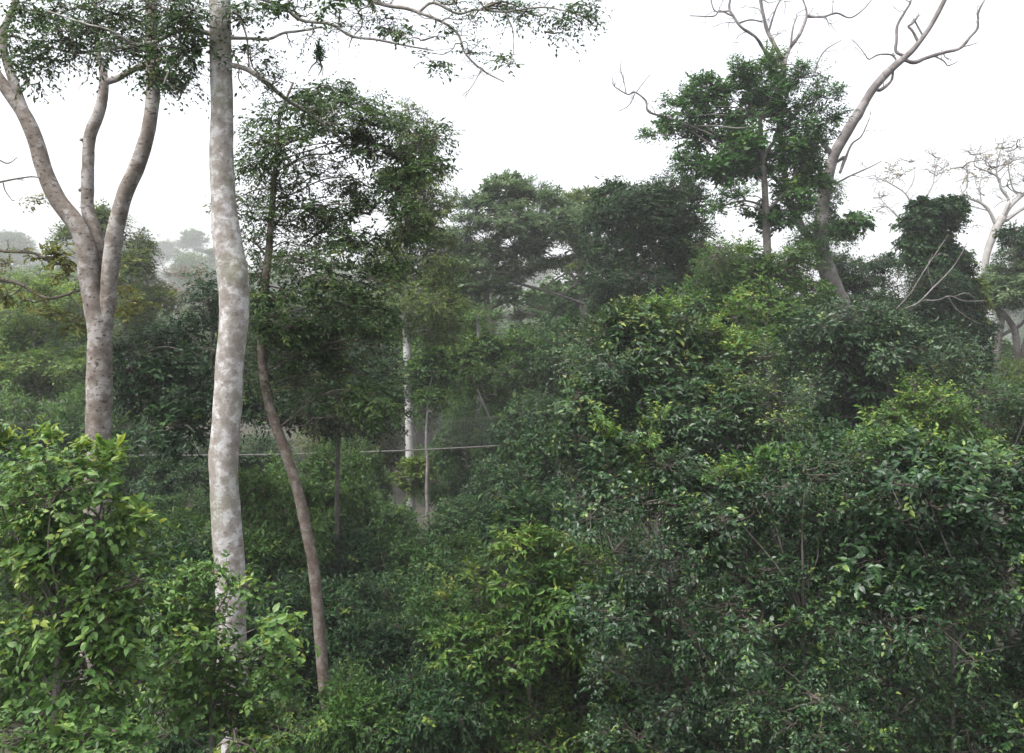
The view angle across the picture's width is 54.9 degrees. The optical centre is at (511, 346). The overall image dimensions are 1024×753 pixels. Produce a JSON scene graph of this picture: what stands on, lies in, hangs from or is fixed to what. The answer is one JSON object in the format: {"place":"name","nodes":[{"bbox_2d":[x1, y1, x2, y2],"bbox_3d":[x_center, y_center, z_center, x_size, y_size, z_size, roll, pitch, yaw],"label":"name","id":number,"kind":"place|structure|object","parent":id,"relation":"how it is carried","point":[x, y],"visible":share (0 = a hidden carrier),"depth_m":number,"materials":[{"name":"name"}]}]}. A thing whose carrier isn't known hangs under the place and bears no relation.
{"place":"outdoors","nodes":[
{"label":"outdoors","id":0,"kind":"place"},
{"bbox_2d":[0,271,1023,752],"bbox_3d":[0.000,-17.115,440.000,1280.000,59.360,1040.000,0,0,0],"label":"ground","id":1,"kind":"structure","parent":0,"point":[398,497],"depth_m":83.21,"materials":[{"name":"green plant"}]},
{"bbox_2d":[0,253,25,279],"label":"hillside tree","id":2,"kind":"object","parent":1,"relation":"on","point":[13,263],"visible":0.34,"depth_m":356.66,"materials":[{"name":"green plant"}]},
{"bbox_2d":[0,231,35,266],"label":"hillside tree","id":3,"kind":"object","parent":1,"relation":"on","point":[19,242],"visible":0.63,"depth_m":434.15,"materials":[{"name":"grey plant"}]},
{"bbox_2d":[0,385,70,492],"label":"understorey tree","id":4,"kind":"object","parent":1,"relation":"on","point":[15,414],"visible":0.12,"depth_m":41.09,"materials":[{"name":"green plant"}]},
{"bbox_2d":[0,263,82,403],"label":"hillfoot tree","id":5,"kind":"object","parent":1,"relation":"on","point":[17,276],"visible":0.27,"depth_m":65.59,"materials":[{"name":"green plant"}]},
{"bbox_2d":[0,274,112,422],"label":"light green tree","id":6,"kind":"object","parent":1,"relation":"on","point":[32,372],"visible":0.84,"depth_m":45.33,"materials":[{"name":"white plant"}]},
{"bbox_2d":[0,408,148,699],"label":"understorey shrub","id":7,"kind":"object","parent":1,"relation":"on","point":[125,487],"visible":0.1,"depth_m":31.95,"materials":[{"name":"green plant"}]},
{"bbox_2d":[7,380,147,503],"bbox_3d":[-17.541,8.079,40.041,5.733,13.715,5.720,0,0,41],"label":"understorey tree","id":8,"kind":"object","parent":1,"relation":"on","point":[77,402],"visible":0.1,"depth_m":39.18,"materials":[{"name":"green plant"}]},
{"bbox_2d":[0,157,164,339],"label":"yellowing tree","id":9,"kind":"object","parent":1,"relation":"on","point":[51,260],"visible":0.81,"depth_m":23.99,"materials":[{"name":"green plant"}]},
{"bbox_2d":[0,414,192,752],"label":"broad leaved shrub","id":10,"kind":"object","parent":1,"relation":"on","point":[93,572],"visible":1,"depth_m":9.07,"materials":[{"name":"green plant"}]},
{"bbox_2d":[0,0,192,729],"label":"forked tree","id":11,"kind":"object","parent":1,"relation":"on","point":[98,256],"visible":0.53,"depth_m":18.88,"materials":[{"name":"grey plant"}]},
{"bbox_2d":[43,198,184,412],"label":"rounded tree","id":12,"kind":"object","parent":1,"relation":"on","point":[136,263],"visible":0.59,"depth_m":59.39,"materials":[{"name":"green plant"}]},
{"bbox_2d":[57,318,184,407],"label":"hillside tree","id":13,"kind":"object","parent":1,"relation":"on","point":[119,367],"visible":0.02,"depth_m":77.61,"materials":[{"name":"green plant"}]},
{"bbox_2d":[120,422,184,484],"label":"understorey tree","id":14,"kind":"object","parent":1,"relation":"on","point":[136,462],"visible":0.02,"depth_m":43.15,"materials":[{"name":"green plant"}]},
{"bbox_2d":[127,448,191,509],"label":"understorey tree","id":15,"kind":"object","parent":1,"relation":"on","point":[162,479],"visible":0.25,"depth_m":37.52,"materials":[{"name":"green plant"}]},
{"bbox_2d":[112,482,210,529],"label":"understorey tree","id":16,"kind":"object","parent":1,"relation":"on","point":[193,500],"visible":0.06,"depth_m":31.39,"materials":[{"name":"green plant"}]},
{"bbox_2d":[15,514,310,752],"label":"understorey shrub","id":17,"kind":"object","parent":1,"relation":"on","point":[189,547],"visible":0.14,"depth_m":18.24,"materials":[{"name":"green plant"}]},
{"bbox_2d":[117,503,210,559],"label":"understorey tree","id":18,"kind":"object","parent":1,"relation":"on","point":[174,517],"visible":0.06,"depth_m":26.62,"materials":[{"name":"green plant"}]},
{"bbox_2d":[155,238,183,267],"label":"hillside tree","id":19,"kind":"object","parent":1,"relation":"on","point":[166,246],"visible":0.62,"depth_m":633.24,"materials":[{"name":"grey plant"}]},
{"bbox_2d":[154,258,216,427],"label":"tree","id":20,"kind":"object","parent":1,"relation":"on","point":[181,277],"visible":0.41,"depth_m":100.00,"materials":[{"name":"green plant"}]},
{"bbox_2d":[163,253,210,282],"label":"hillside tree","id":21,"kind":"object","parent":1,"relation":"on","point":[184,257],"visible":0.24,"depth_m":376.05,"materials":[{"name":"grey plant"}]},
{"bbox_2d":[161,255,216,289],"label":"hillside tree","id":22,"kind":"object","parent":1,"relation":"on","point":[186,263],"visible":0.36,"depth_m":370.44,"materials":[{"name":"green plant"}]},
{"bbox_2d":[84,261,296,470],"bbox_3d":[-8.171,5.096,24.697,5.323,14.489,3.893,0,0,0],"label":"dark leafy tree","id":23,"kind":"object","parent":1,"relation":"on","point":[192,365],"visible":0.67,"depth_m":24.56,"materials":[{"name":"green plant"}]},
{"bbox_2d":[175,227,210,254],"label":"hillside tree","id":24,"kind":"object","parent":1,"relation":"on","point":[193,238],"visible":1,"depth_m":555.03,"materials":[{"name":"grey plant"}]},
{"bbox_2d":[171,247,216,290],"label":"hillside tree","id":25,"kind":"object","parent":1,"relation":"on","point":[201,258],"visible":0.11,"depth_m":392.88,"materials":[{"name":"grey plant"}]},
{"bbox_2d":[174,270,215,330],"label":"hillside tree","id":26,"kind":"object","parent":1,"relation":"on","point":[184,288],"visible":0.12,"depth_m":304.83,"materials":[{"name":"green plant"}]},
{"bbox_2d":[143,433,252,533],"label":"understorey tree","id":27,"kind":"object","parent":1,"relation":"on","point":[197,469],"visible":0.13,"depth_m":40.56,"materials":[{"name":"green plant"}]},
{"bbox_2d":[202,247,214,265],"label":"hillside tree","id":28,"kind":"object","parent":1,"relation":"on","point":[209,252],"visible":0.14,"depth_m":429.31,"materials":[{"name":"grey plant"}]},
{"bbox_2d":[155,508,281,615],"bbox_3d":[-7.554,9.628,24.072,5.782,11.431,6.638,0,0,29],"label":"understorey shrub","id":29,"kind":"object","parent":1,"relation":"on","point":[254,551],"visible":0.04,"depth_m":24.35,"materials":[{"name":"green plant"}]},
{"bbox_2d":[118,549,327,752],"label":"leafy shrub","id":30,"kind":"object","parent":1,"relation":"on","point":[207,710],"visible":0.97,"depth_m":11.37,"materials":[{"name":"green plant"}]},
{"bbox_2d":[0,412,532,455],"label":"canopy walkway","id":31,"kind":"structure","parent":1,"relation":"on","point":[22,423],"depth_m":39.11,"materials":[{"name":"grey wood"}]},
{"bbox_2d":[238,431,306,478],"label":"understorey tree","id":32,"kind":"object","parent":1,"relation":"on","point":[258,459],"visible":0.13,"depth_m":42.92,"materials":[{"name":"green plant"}]},
{"bbox_2d":[250,257,306,289],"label":"hillside tree","id":33,"kind":"object","parent":1,"relation":"on","point":[277,276],"visible":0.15,"depth_m":357.58,"materials":[{"name":"green plant"}]},
{"bbox_2d":[238,463,336,576],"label":"understorey tree","id":34,"kind":"object","parent":1,"relation":"on","point":[260,502],"visible":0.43,"depth_m":26.90,"materials":[{"name":"green plant"}]},
{"bbox_2d":[243,520,331,617],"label":"understorey shrub","id":35,"kind":"object","parent":1,"relation":"on","point":[291,554],"visible":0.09,"depth_m":25.87,"materials":[{"name":"green plant"}]},
{"bbox_2d":[251,286,362,369],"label":"hillside tree","id":36,"kind":"object","parent":1,"relation":"on","point":[292,305],"visible":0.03,"depth_m":94.64,"materials":[{"name":"green plant"}]},
{"bbox_2d":[0,0,614,752],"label":"pale barked tree","id":37,"kind":"object","parent":1,"relation":"on","point":[228,378],"visible":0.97,"depth_m":14.87,"materials":[{"name":"grey plant"}]},
{"bbox_2d":[308,37,327,75],"bbox_3d":[-2.942,-4.410,15.004,0.277,0.597,0.253,0,0,35],"label":"hanging epiphyte","id":38,"kind":"object","parent":37,"relation":"hanging from","point":[318,51],"visible":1,"depth_m":14.99,"materials":[{"name":"green plant"}]},
{"bbox_2d":[247,562,376,743],"bbox_3d":[-4.941,9.717,22.203,5.668,9.672,4.892,0,0,-13],"label":"understorey shrub","id":39,"kind":"object","parent":1,"relation":"on","point":[336,606],"visible":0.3,"depth_m":21.74,"materials":[{"name":"green plant"}]},
{"bbox_2d":[263,438,381,560],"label":"understorey tree","id":40,"kind":"object","parent":1,"relation":"on","point":[353,501],"visible":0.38,"depth_m":33.05,"materials":[{"name":"green plant"}]},
{"bbox_2d":[201,71,465,708],"bbox_3d":[-3.274,2.939,18.062,4.945,16.125,2.639,0,0,0],"label":"leaning tree","id":41,"kind":"object","parent":1,"relation":"on","point":[306,344],"visible":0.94,"depth_m":17.90,"materials":[{"name":"green plant"}]},
{"bbox_2d":[241,311,427,571],"bbox_3d":[-5.696,5.637,28.520,6.044,13.569,4.696,0,0,-35],"label":"shaded tree","id":42,"kind":"object","parent":1,"relation":"on","point":[370,367],"visible":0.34,"depth_m":28.51,"materials":[{"name":"green plant"}]},
{"bbox_2d":[291,657,410,752],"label":"understorey shrub","id":43,"kind":"object","parent":1,"relation":"on","point":[357,711],"visible":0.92,"depth_m":15.58,"materials":[{"name":"green plant"}]},
{"bbox_2d":[290,357,413,476],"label":"understorey tree","id":44,"kind":"object","parent":1,"relation":"on","point":[390,460],"visible":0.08,"depth_m":51.70,"materials":[{"name":"green plant"}]},
{"bbox_2d":[309,433,396,506],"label":"understorey tree","id":45,"kind":"object","parent":1,"relation":"on","point":[381,478],"visible":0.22,"depth_m":47.33,"materials":[{"name":"green plant"}]},
{"bbox_2d":[290,299,426,410],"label":"hillside tree","id":46,"kind":"object","parent":1,"relation":"on","point":[395,349],"visible":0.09,"depth_m":73.80,"materials":[{"name":"green plant"}]},
{"bbox_2d":[309,562,408,703],"bbox_3d":[-3.721,10.020,23.777,4.785,9.631,4.872,0,0,6],"label":"understorey shrub","id":47,"kind":"object","parent":1,"relation":"on","point":[370,587],"visible":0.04,"depth_m":23.68,"materials":[{"name":"green plant"}]},
{"bbox_2d":[316,514,405,613],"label":"understorey shrub","id":48,"kind":"object","parent":1,"relation":"on","point":[352,557],"visible":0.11,"depth_m":28.51,"materials":[{"name":"green plant"}]},
{"bbox_2d":[280,600,445,752],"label":"understorey shrub","id":49,"kind":"object","parent":1,"relation":"on","point":[363,636],"visible":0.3,"depth_m":19.57,"materials":[{"name":"green plant"}]},
{"bbox_2d":[353,495,432,562],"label":"understorey shrub","id":50,"kind":"object","parent":1,"relation":"on","point":[379,517],"visible":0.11,"depth_m":32.66,"materials":[{"name":"green plant"}]},
{"bbox_2d":[361,97,472,538],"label":"white stemmed tree","id":51,"kind":"object","parent":1,"relation":"on","point":[438,311],"visible":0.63,"depth_m":43.71,"materials":[{"name":"green plant"}]},
{"bbox_2d":[361,521,484,616],"bbox_3d":[-2.871,10.101,28.233,5.567,10.125,5.122,0,0,23],"label":"understorey shrub","id":52,"kind":"object","parent":1,"relation":"on","point":[430,553],"visible":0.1,"depth_m":27.73,"materials":[{"name":"green plant"}]},
{"bbox_2d":[399,345,466,531],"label":"thin grey tree","id":53,"kind":"object","parent":1,"relation":"on","point":[431,361],"visible":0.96,"depth_m":43.13,"materials":[{"name":"green plant"}]},
{"bbox_2d":[364,651,505,752],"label":"understorey shrub","id":54,"kind":"object","parent":1,"relation":"on","point":[438,716],"visible":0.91,"depth_m":15.72,"materials":[{"name":"green plant"}]},
{"bbox_2d":[388,565,483,664],"bbox_3d":[-1.728,9.817,23.077,4.705,9.301,5.528,0,0,-7],"label":"understorey shrub","id":55,"kind":"object","parent":1,"relation":"on","point":[421,603],"visible":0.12,"depth_m":22.46,"materials":[{"name":"green plant"}]},
{"bbox_2d":[374,290,512,455],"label":"hillside tree","id":56,"kind":"object","parent":1,"relation":"on","point":[421,432],"visible":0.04,"depth_m":79.35,"materials":[{"name":"green plant"}]},
{"bbox_2d":[392,322,506,451],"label":"understorey tree","id":57,"kind":"object","parent":1,"relation":"on","point":[421,419],"visible":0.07,"depth_m":58.97,"materials":[{"name":"green plant"}]},
{"bbox_2d":[431,463,480,512],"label":"understorey tree","id":58,"kind":"object","parent":1,"relation":"on","point":[464,475],"visible":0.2,"depth_m":45.68,"materials":[{"name":"green plant"}]},
{"bbox_2d":[410,624,512,752],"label":"understorey shrub","id":59,"kind":"object","parent":1,"relation":"on","point":[434,675],"depth_m":20.20,"materials":[{"name":"green plant"}]},
{"bbox_2d":[436,530,487,607],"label":"understorey tree","id":60,"kind":"object","parent":1,"relation":"on","point":[460,545],"visible":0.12,"depth_m":29.72,"materials":[{"name":"green plant"}]},
{"bbox_2d":[415,395,514,509],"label":"understorey tree","id":61,"kind":"object","parent":1,"relation":"on","point":[445,458],"visible":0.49,"depth_m":46.48,"materials":[{"name":"green plant"}]},
{"bbox_2d":[418,492,518,608],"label":"understorey tree","id":62,"kind":"object","parent":1,"relation":"on","point":[450,520],"visible":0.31,"depth_m":35.53,"materials":[{"name":"green plant"}]},
{"bbox_2d":[434,300,571,459],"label":"pale stemmed tree","id":63,"kind":"object","parent":1,"relation":"on","point":[477,358],"visible":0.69,"depth_m":49.50,"materials":[{"name":"green plant"}]},
{"bbox_2d":[453,341,555,452],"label":"understorey tree","id":64,"kind":"object","parent":1,"relation":"on","point":[550,385],"visible":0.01,"depth_m":54.51,"materials":[{"name":"green plant"}]},
{"bbox_2d":[458,452,559,586],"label":"understorey tree","id":65,"kind":"object","parent":1,"relation":"on","point":[474,491],"visible":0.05,"depth_m":37.85,"materials":[{"name":"green plant"}]},
{"bbox_2d":[425,167,597,336],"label":"feathery tree","id":66,"kind":"object","parent":1,"relation":"on","point":[484,256],"visible":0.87,"depth_m":61.16,"materials":[{"name":"green plant"}]},
{"bbox_2d":[409,513,653,752],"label":"yellow tipped shrub","id":67,"kind":"object","parent":1,"relation":"on","point":[499,632],"visible":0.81,"depth_m":16.66,"materials":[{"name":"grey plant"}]},
{"bbox_2d":[472,472,595,564],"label":"rosette tree","id":68,"kind":"object","parent":1,"relation":"on","point":[507,517],"visible":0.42,"depth_m":21.81,"materials":[{"name":"green plant"}]},
{"bbox_2d":[525,269,556,286],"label":"hillside tree","id":69,"kind":"object","parent":1,"relation":"on","point":[542,275],"visible":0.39,"depth_m":546.20,"materials":[{"name":"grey plant"}]},
{"bbox_2d":[467,386,617,559],"bbox_3d":[1.431,8.231,36.071,6.218,13.518,5.638,0,0,-23],"label":"understorey tree","id":70,"kind":"object","parent":1,"relation":"on","point":[519,465],"visible":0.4,"depth_m":35.58,"materials":[{"name":"green plant"}]},
{"bbox_2d":[496,263,637,341],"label":"hillside tree","id":71,"kind":"object","parent":1,"relation":"on","point":[558,303],"visible":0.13,"depth_m":75.08,"materials":[{"name":"green plant"}]},
{"bbox_2d":[546,185,606,492],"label":"tree","id":72,"kind":"object","parent":1,"relation":"on","point":[577,196],"visible":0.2,"depth_m":73.51,"materials":[{"name":"green plant"}]},
{"bbox_2d":[519,298,635,479],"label":"understorey tree","id":73,"kind":"object","parent":1,"relation":"on","point":[551,339],"visible":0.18,"depth_m":48.44,"materials":[{"name":"green plant"}]},
{"bbox_2d":[457,500,721,752],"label":"understorey shrub","id":74,"kind":"object","parent":1,"relation":"on","point":[556,527],"visible":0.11,"depth_m":18.37,"materials":[{"name":"green plant"}]},
{"bbox_2d":[572,166,724,569],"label":"dark clumped tree","id":75,"kind":"object","parent":1,"relation":"on","point":[660,212],"visible":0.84,"depth_m":47.11,"materials":[{"name":"green plant"}]},
{"bbox_2d":[554,393,789,752],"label":"glossy shrub","id":76,"kind":"object","parent":1,"relation":"on","point":[669,489],"visible":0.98,"depth_m":13.22,"materials":[{"name":"green plant"}]},
{"bbox_2d":[531,285,831,647],"bbox_3d":[4.120,5.067,23.809,7.305,13.150,4.534,0,0,0],"label":"vine draped tree","id":77,"kind":"object","parent":1,"relation":"on","point":[651,353],"visible":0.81,"depth_m":23.46,"materials":[{"name":"green plant"}]},
{"bbox_2d":[610,304,765,590],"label":"understorey tree","id":78,"kind":"object","parent":1,"relation":"on","point":[696,514],"visible":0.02,"depth_m":45.83,"materials":[{"name":"green plant"}]},
{"bbox_2d":[632,39,859,437],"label":"broad crowned tree","id":79,"kind":"object","parent":1,"relation":"on","point":[727,165],"visible":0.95,"depth_m":41.81,"materials":[{"name":"green plant"}]},
{"bbox_2d":[709,277,787,448],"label":"young slender tree","id":80,"kind":"object","parent":1,"relation":"on","point":[742,302],"visible":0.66,"depth_m":29.95,"materials":[{"name":"green plant"}]},
{"bbox_2d":[661,226,844,537],"bbox_3d":[9.554,3.595,39.043,7.565,16.798,4.988,0,0,0],"label":"hillside tree","id":81,"kind":"object","parent":1,"relation":"on","point":[732,268],"visible":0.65,"depth_m":38.54,"materials":[{"name":"green plant"}]},
{"bbox_2d":[602,0,984,383],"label":"dead leaning tree","id":82,"kind":"object","parent":1,"relation":"on","point":[840,229],"visible":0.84,"depth_m":45.77,"materials":[{"name":"grey plant"}]},
{"bbox_2d":[675,432,913,752],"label":"bottom right shrub","id":83,"kind":"object","parent":1,"relation":"on","point":[800,714],"visible":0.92,"depth_m":12.70,"materials":[{"name":"green plant"}]},
{"bbox_2d":[679,400,948,639],"bbox_3d":[7.911,8.371,26.243,7.036,13.910,7.532,0,0,-36],"label":"understorey shrub","id":84,"kind":"object","parent":1,"relation":"on","point":[845,425],"depth_m":26.01,"materials":[{"name":"green plant"}]},
{"bbox_2d":[642,413,988,752],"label":"understorey shrub","id":85,"kind":"object","parent":1,"relation":"on","point":[932,640],"visible":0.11,"depth_m":17.81,"materials":[{"name":"green plant"}]},
{"bbox_2d":[752,308,901,445],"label":"understorey tree","id":86,"kind":"object","parent":1,"relation":"on","point":[791,364],"visible":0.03,"depth_m":43.19,"materials":[{"name":"green plant"}]},
{"bbox_2d":[810,249,906,488],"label":"layered tree","id":87,"kind":"object","parent":1,"relation":"on","point":[852,281],"visible":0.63,"depth_m":53.45,"materials":[{"name":"green plant"}]},
{"bbox_2d":[771,288,1016,508],"bbox_3d":[11.162,4.501,29.233,7.053,12.510,5.052,0,0,0],"label":"broad dark tree","id":88,"kind":"object","parent":1,"relation":"on","point":[869,358],"visible":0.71,"depth_m":28.51,"materials":[{"name":"green plant"}]},
{"bbox_2d":[890,234,981,324],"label":"fallen branch","id":89,"kind":"object","parent":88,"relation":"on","point":[930,290],"visible":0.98,"depth_m":46.99,"materials":[{"name":"grey wood"}]},
{"bbox_2d":[858,148,952,244],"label":"bare pale tree","id":90,"kind":"object","parent":1,"relation":"on","point":[901,180],"visible":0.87,"depth_m":80.00,"materials":[{"name":"grey plant"}]},
{"bbox_2d":[799,408,1023,752],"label":"corner shrub","id":91,"kind":"object","parent":1,"relation":"on","point":[916,596],"visible":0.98,"depth_m":12.58,"materials":[{"name":"green plant"}]},
{"bbox_2d":[828,366,1017,556],"bbox_3d":[9.560,5.634,23.084,4.959,10.393,3.074,0,0,0],"label":"pale topped shrub","id":92,"kind":"object","parent":1,"relation":"on","point":[909,397],"visible":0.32,"depth_m":22.62,"materials":[{"name":"green plant"}]},
{"bbox_2d":[847,610,1023,752],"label":"understorey shrub","id":93,"kind":"object","parent":1,"relation":"on","point":[1004,692],"depth_m":22.71,"materials":[{"name":"green plant"}]},
{"bbox_2d":[888,191,1004,500],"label":"ivy clad tree","id":94,"kind":"object","parent":1,"relation":"on","point":[925,224],"visible":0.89,"depth_m":49.19,"materials":[{"name":"green plant"}]},
{"bbox_2d":[899,499,1005,598],"bbox_3d":[15.824,8.627,35.931,5.666,6.546,4.891,0,0,-28],"label":"understorey shrub","id":95,"kind":"object","parent":1,"relation":"on","point":[980,560],"visible":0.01,"depth_m":34.69,"materials":[{"name":"green plant"}]},
{"bbox_2d":[917,343,1023,482],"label":"understorey tree","id":96,"kind":"object","parent":1,"relation":"on","point":[1017,376],"visible":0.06,"depth_m":45.74,"materials":[{"name":"green plant"}]},
{"bbox_2d":[934,129,1023,503],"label":"umbrella tree","id":97,"kind":"object","parent":1,"relation":"on","point":[999,221],"visible":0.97,"depth_m":74.87,"materials":[{"name":"grey plant"}]},
{"bbox_2d":[936,631,1023,749],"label":"understorey shrub","id":98,"kind":"object","parent":1,"relation":"on","point":[990,652],"depth_m":23.71,"materials":[{"name":"green plant"}]},
{"bbox_2d":[936,598,1023,707],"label":"understorey shrub","id":99,"kind":"object","parent":1,"relation":"on","point":[967,643],"depth_m":24.25,"materials":[{"name":"green plant"}]},
{"bbox_2d":[951,362,1023,644],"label":"edge shrub","id":100,"kind":"object","parent":1,"relation":"on","point":[1011,405],"visible":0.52,"depth_m":24.95,"materials":[{"name":"green plant"}]},
{"bbox_2d":[977,219,1023,527],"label":"spreading tree","id":101,"kind":"object","parent":1,"relation":"on","point":[1007,284],"visible":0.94,"depth_m":57.80,"materials":[{"name":"green plant"}]},
{"bbox_2d":[987,335,1023,471],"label":"hillside tree","id":102,"kind":"object","parent":1,"relation":"on","point":[1007,350],"visible":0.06,"depth_m":76.09,"materials":[{"name":"green plant"}]},
{"bbox_2d":[987,291,1023,331],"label":"hillside tree","id":103,"kind":"object","parent":1,"relation":"on","point":[1014,318],"visible":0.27,"depth_m":279.41,"materials":[{"name":"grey plant"}]},
{"bbox_2d":[0,0,1023,343],"label":"sky","id":104,"kind":"structure","parent":0,"point":[564,123],"materials":[{"name":"white"}]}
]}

